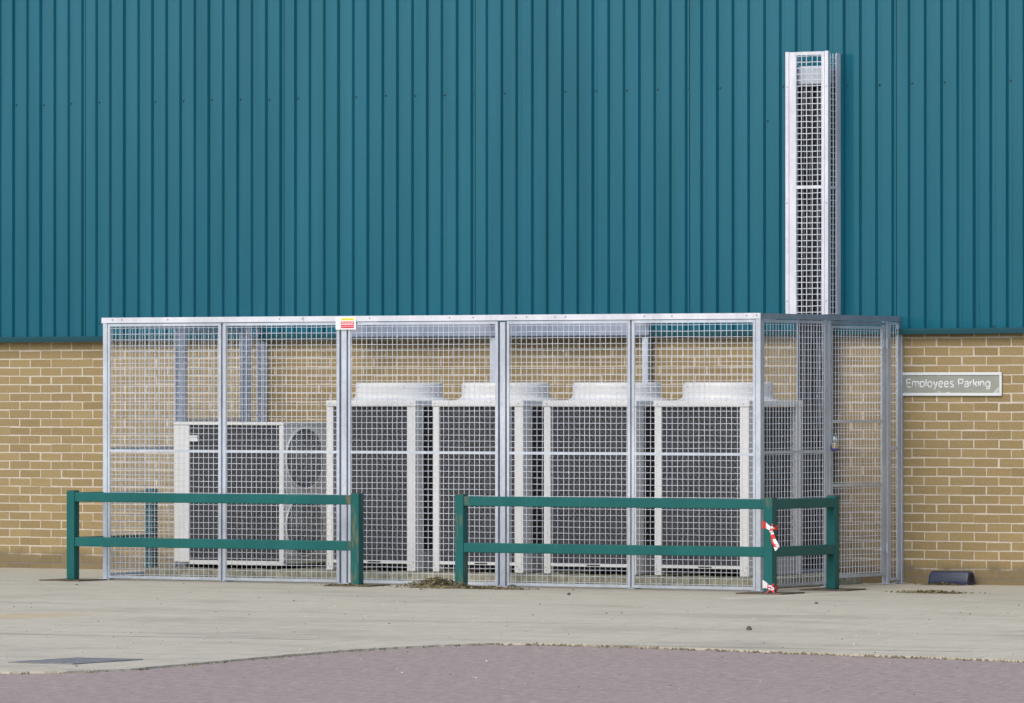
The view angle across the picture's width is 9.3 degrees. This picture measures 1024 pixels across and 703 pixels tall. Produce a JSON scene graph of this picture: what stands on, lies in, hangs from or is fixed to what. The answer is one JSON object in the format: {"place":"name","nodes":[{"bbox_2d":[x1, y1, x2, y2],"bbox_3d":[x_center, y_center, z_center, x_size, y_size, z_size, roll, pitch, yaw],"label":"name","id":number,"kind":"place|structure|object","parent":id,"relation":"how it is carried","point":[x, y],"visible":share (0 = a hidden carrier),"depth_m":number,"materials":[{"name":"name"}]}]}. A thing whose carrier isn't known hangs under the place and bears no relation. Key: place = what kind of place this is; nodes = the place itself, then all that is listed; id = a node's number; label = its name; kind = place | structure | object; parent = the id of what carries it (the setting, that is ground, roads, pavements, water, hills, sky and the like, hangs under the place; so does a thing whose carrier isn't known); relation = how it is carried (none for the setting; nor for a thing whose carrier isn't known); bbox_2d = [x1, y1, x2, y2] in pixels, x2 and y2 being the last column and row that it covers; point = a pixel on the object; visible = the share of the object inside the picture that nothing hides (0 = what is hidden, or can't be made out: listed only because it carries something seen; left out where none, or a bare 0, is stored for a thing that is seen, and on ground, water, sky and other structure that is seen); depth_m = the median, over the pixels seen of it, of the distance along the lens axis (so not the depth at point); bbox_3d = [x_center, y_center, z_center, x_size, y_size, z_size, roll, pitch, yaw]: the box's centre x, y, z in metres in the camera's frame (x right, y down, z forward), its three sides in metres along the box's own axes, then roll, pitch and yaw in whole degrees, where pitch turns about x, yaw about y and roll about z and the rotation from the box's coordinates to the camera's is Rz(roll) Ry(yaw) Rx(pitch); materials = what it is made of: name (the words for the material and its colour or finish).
{"place":"outdoors","nodes":[
{"label":"outdoors","id":0,"kind":"place"},
{"bbox_2d":[0,568,1023,673],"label":"concrete apron","id":1,"kind":"object","parent":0,"point":[182,624],"visible":0.7,"depth_m":42.89,"materials":[{"name":"grey concrete"}]},
{"bbox_2d":[7,657,142,663],"bbox_3d":[-2.522,1.788,36.212,0.460,0.006,0.710,0,0,31],"label":"drain grate","id":2,"kind":"object","parent":1,"relation":"on","point":[80,660],"visible":1,"depth_m":36.19,"materials":[{"name":"black metal"}]},
{"bbox_2d":[39,488,389,586],"bbox_3d":[-2.137,1.517,51.530,3.196,0.745,1.569,0,0,31],"label":"barrier rail","id":3,"kind":"object","parent":1,"relation":"on","point":[354,545],"visible":0.98,"depth_m":51.06,"materials":[{"name":"green metal"}]},
{"bbox_2d":[326,583,363,586],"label":"leaf litter","id":4,"kind":"object","parent":1,"relation":"on","point":[346,585],"visible":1,"depth_m":50.17,"materials":[{"name":"brown plant"}]},
{"bbox_2d":[382,576,471,588],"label":"leaf litter","id":5,"kind":"object","parent":1,"relation":"on","point":[435,582],"visible":1,"depth_m":49.75,"materials":[{"name":"brown plant"}]},
{"bbox_2d":[99,313,905,590],"bbox_3d":[-0.094,0.803,51.547,6.295,2.175,2.492,0,0,31],"label":"enclosure","id":6,"kind":"object","parent":1,"relation":"on","point":[182,326],"visible":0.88,"depth_m":50.59,"materials":[{"name":"metal"}]},
{"bbox_2d":[336,317,355,329],"bbox_3d":[-1.350,-0.230,50.856,0.195,0.104,0.006,0,0,31],"label":"warning sign","id":7,"kind":"object","parent":6,"relation":"attached to","point":[345,323],"visible":1,"depth_m":50.85,"materials":[{"name":"white plastic"}]},
{"bbox_2d":[831,435,838,450],"bbox_3d":[2.575,0.726,49.901,0.038,0.124,0.074,0,0,31],"label":"padlock","id":8,"kind":"object","parent":6,"relation":"hanging from","point":[835,446],"visible":1,"depth_m":49.88,"materials":[{"name":"silver metal"}]},
{"bbox_2d":[145,564,860,589],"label":"equipment plinth","id":9,"kind":"structure","parent":1,"relation":"on","point":[384,573],"depth_m":50.73,"materials":[{"name":"concrete"}]},
{"bbox_2d":[173,422,325,568],"bbox_3d":[-2.129,1.203,52.559,1.147,1.220,0.852,0,0,31],"label":"twin fan condenser","id":10,"kind":"object","parent":9,"relation":"on","point":[184,483],"visible":0.64,"depth_m":52.22,"materials":[{"name":"beige metal"}]},
{"bbox_2d":[327,383,454,570],"bbox_3d":[-0.934,1.030,51.870,0.876,1.543,0.904,0,0,31],"label":"outdoor condenser","id":11,"kind":"object","parent":9,"relation":"on","point":[377,403],"visible":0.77,"depth_m":51.48,"materials":[{"name":"beige metal"}]},
{"bbox_2d":[432,383,573,572],"bbox_3d":[-0.053,1.026,51.342,0.876,1.543,0.904,0,0,31],"label":"outdoor condenser","id":12,"kind":"object","parent":9,"relation":"on","point":[458,434],"visible":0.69,"depth_m":51.01,"materials":[{"name":"beige metal"}]},
{"bbox_2d":[543,382,678,574],"bbox_3d":[0.852,1.023,50.801,0.876,1.543,0.904,0,0,31],"label":"outdoor condenser","id":13,"kind":"object","parent":9,"relation":"on","point":[555,469],"visible":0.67,"depth_m":50.46,"materials":[{"name":"beige metal"}]},
{"bbox_2d":[653,382,801,576],"bbox_3d":[1.735,1.019,50.272,0.876,1.543,0.904,0,0,31],"label":"outdoor condenser","id":14,"kind":"object","parent":9,"relation":"on","point":[684,439],"visible":0.74,"depth_m":49.98,"materials":[{"name":"beige metal"}]},
{"bbox_2d":[436,585,573,589],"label":"leaf litter","id":15,"kind":"object","parent":1,"relation":"on","point":[493,587],"visible":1,"depth_m":49.44,"materials":[{"name":"brown plant"}]},
{"bbox_2d":[1,582,1019,694],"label":"grit","id":16,"kind":"object","parent":1,"relation":"on","point":[497,628],"visible":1,"depth_m":40.94,"materials":[{"name":"stone"}]},
{"bbox_2d":[0,0,1023,585],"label":"warehouse","id":17,"kind":"structure","parent":1,"relation":"on","point":[214,158],"depth_m":52.91,"materials":[{"name":"metal"}]},
{"bbox_2d":[352,324,494,382],"bbox_3d":[-0.739,0.776,53.186,1.399,2.052,0.141,0,0,28],"label":"cable trunking","id":18,"kind":"object","parent":17,"relation":"attached to","point":[486,331],"visible":0.38,"depth_m":53.06,"materials":[{"name":"metal"}]},
{"bbox_2d":[510,323,651,381],"bbox_3d":[0.520,0.771,52.433,1.414,2.052,0.141,0,0,28],"label":"cable trunking","id":19,"kind":"object","parent":17,"relation":"attached to","point":[515,331],"visible":0.44,"depth_m":52.27,"materials":[{"name":"metal"}]},
{"bbox_2d":[785,51,840,314],"bbox_3d":[2.460,-1.375,51.220,0.402,2.148,0.223,0,0,31],"label":"riser guard","id":20,"kind":"object","parent":17,"relation":"attached to","point":[791,157],"visible":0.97,"depth_m":51.16,"materials":[{"name":"metal"}]},
{"bbox_2d":[797,66,834,572],"bbox_3d":[2.478,-0.232,51.234,0.342,4.202,0.171,0,0,31],"label":"pipe riser","id":21,"kind":"object","parent":17,"relation":"attached to","point":[811,363],"visible":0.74,"depth_m":51.22,"materials":[{"name":"grey metal"}]},
{"bbox_2d":[903,372,1001,395],"bbox_3d":[3.542,0.264,50.763,0.952,0.190,0.014,0,0,31],"label":"parking sign","id":22,"kind":"object","parent":17,"relation":"attached to","point":[952,383],"visible":1,"depth_m":50.74,"materials":[{"name":"grey metal"}]},
{"bbox_2d":[450,494,865,594],"bbox_3d":[1.066,1.504,49.546,3.213,0.745,1.455,0,0,31],"label":"barrier rail","id":23,"kind":"object","parent":1,"relation":"on","point":[770,506],"visible":1,"depth_m":49.09,"materials":[{"name":"green metal"}]},
{"bbox_2d":[762,520,778,550],"bbox_3d":[2.017,1.421,48.358,0.159,0.236,0.114,0,0,31],"label":"hazard tape","id":24,"kind":"object","parent":23,"relation":"attached to","point":[773,538],"visible":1,"depth_m":48.31,"materials":[{"name":"red plastic"}]},
{"bbox_2d":[762,580,777,592],"bbox_3d":[2.001,1.814,48.362,0.123,0.101,0.121,0,0,31],"label":"hazard tape","id":25,"kind":"object","parent":1,"relation":"on","point":[771,588],"visible":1,"depth_m":48.35,"materials":[{"name":"red"}]},
{"bbox_2d":[885,589,989,593],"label":"leaf litter","id":26,"kind":"object","parent":1,"relation":"on","point":[931,591],"visible":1,"depth_m":48.47,"materials":[{"name":"brown plant"}]},
{"bbox_2d":[914,582,973,585],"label":"leaf litter","id":27,"kind":"object","parent":1,"relation":"on","point":[941,583],"visible":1,"depth_m":50.47,"materials":[{"name":"brown plant"}]},
{"bbox_2d":[928,571,974,584],"bbox_3d":[3.552,1.829,50.606,0.358,0.112,0.158,0,0,31],"label":"bait box","id":28,"kind":"object","parent":1,"relation":"on","point":[961,577],"visible":1,"depth_m":50.54,"materials":[{"name":"black plastic"}]},
{"bbox_2d":[0,645,1023,702],"bbox_3d":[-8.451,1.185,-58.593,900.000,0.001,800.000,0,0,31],"label":"road","id":29,"kind":"structure","parent":0,"point":[504,673],"depth_m":34.19,"materials":[{"name":"grey asphalt"}]},
{"bbox_2d":[10,643,1023,673],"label":"moss","id":30,"kind":"object","parent":29,"relation":"on","point":[722,650],"visible":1,"depth_m":37.44,"materials":[{"name":"plant"}]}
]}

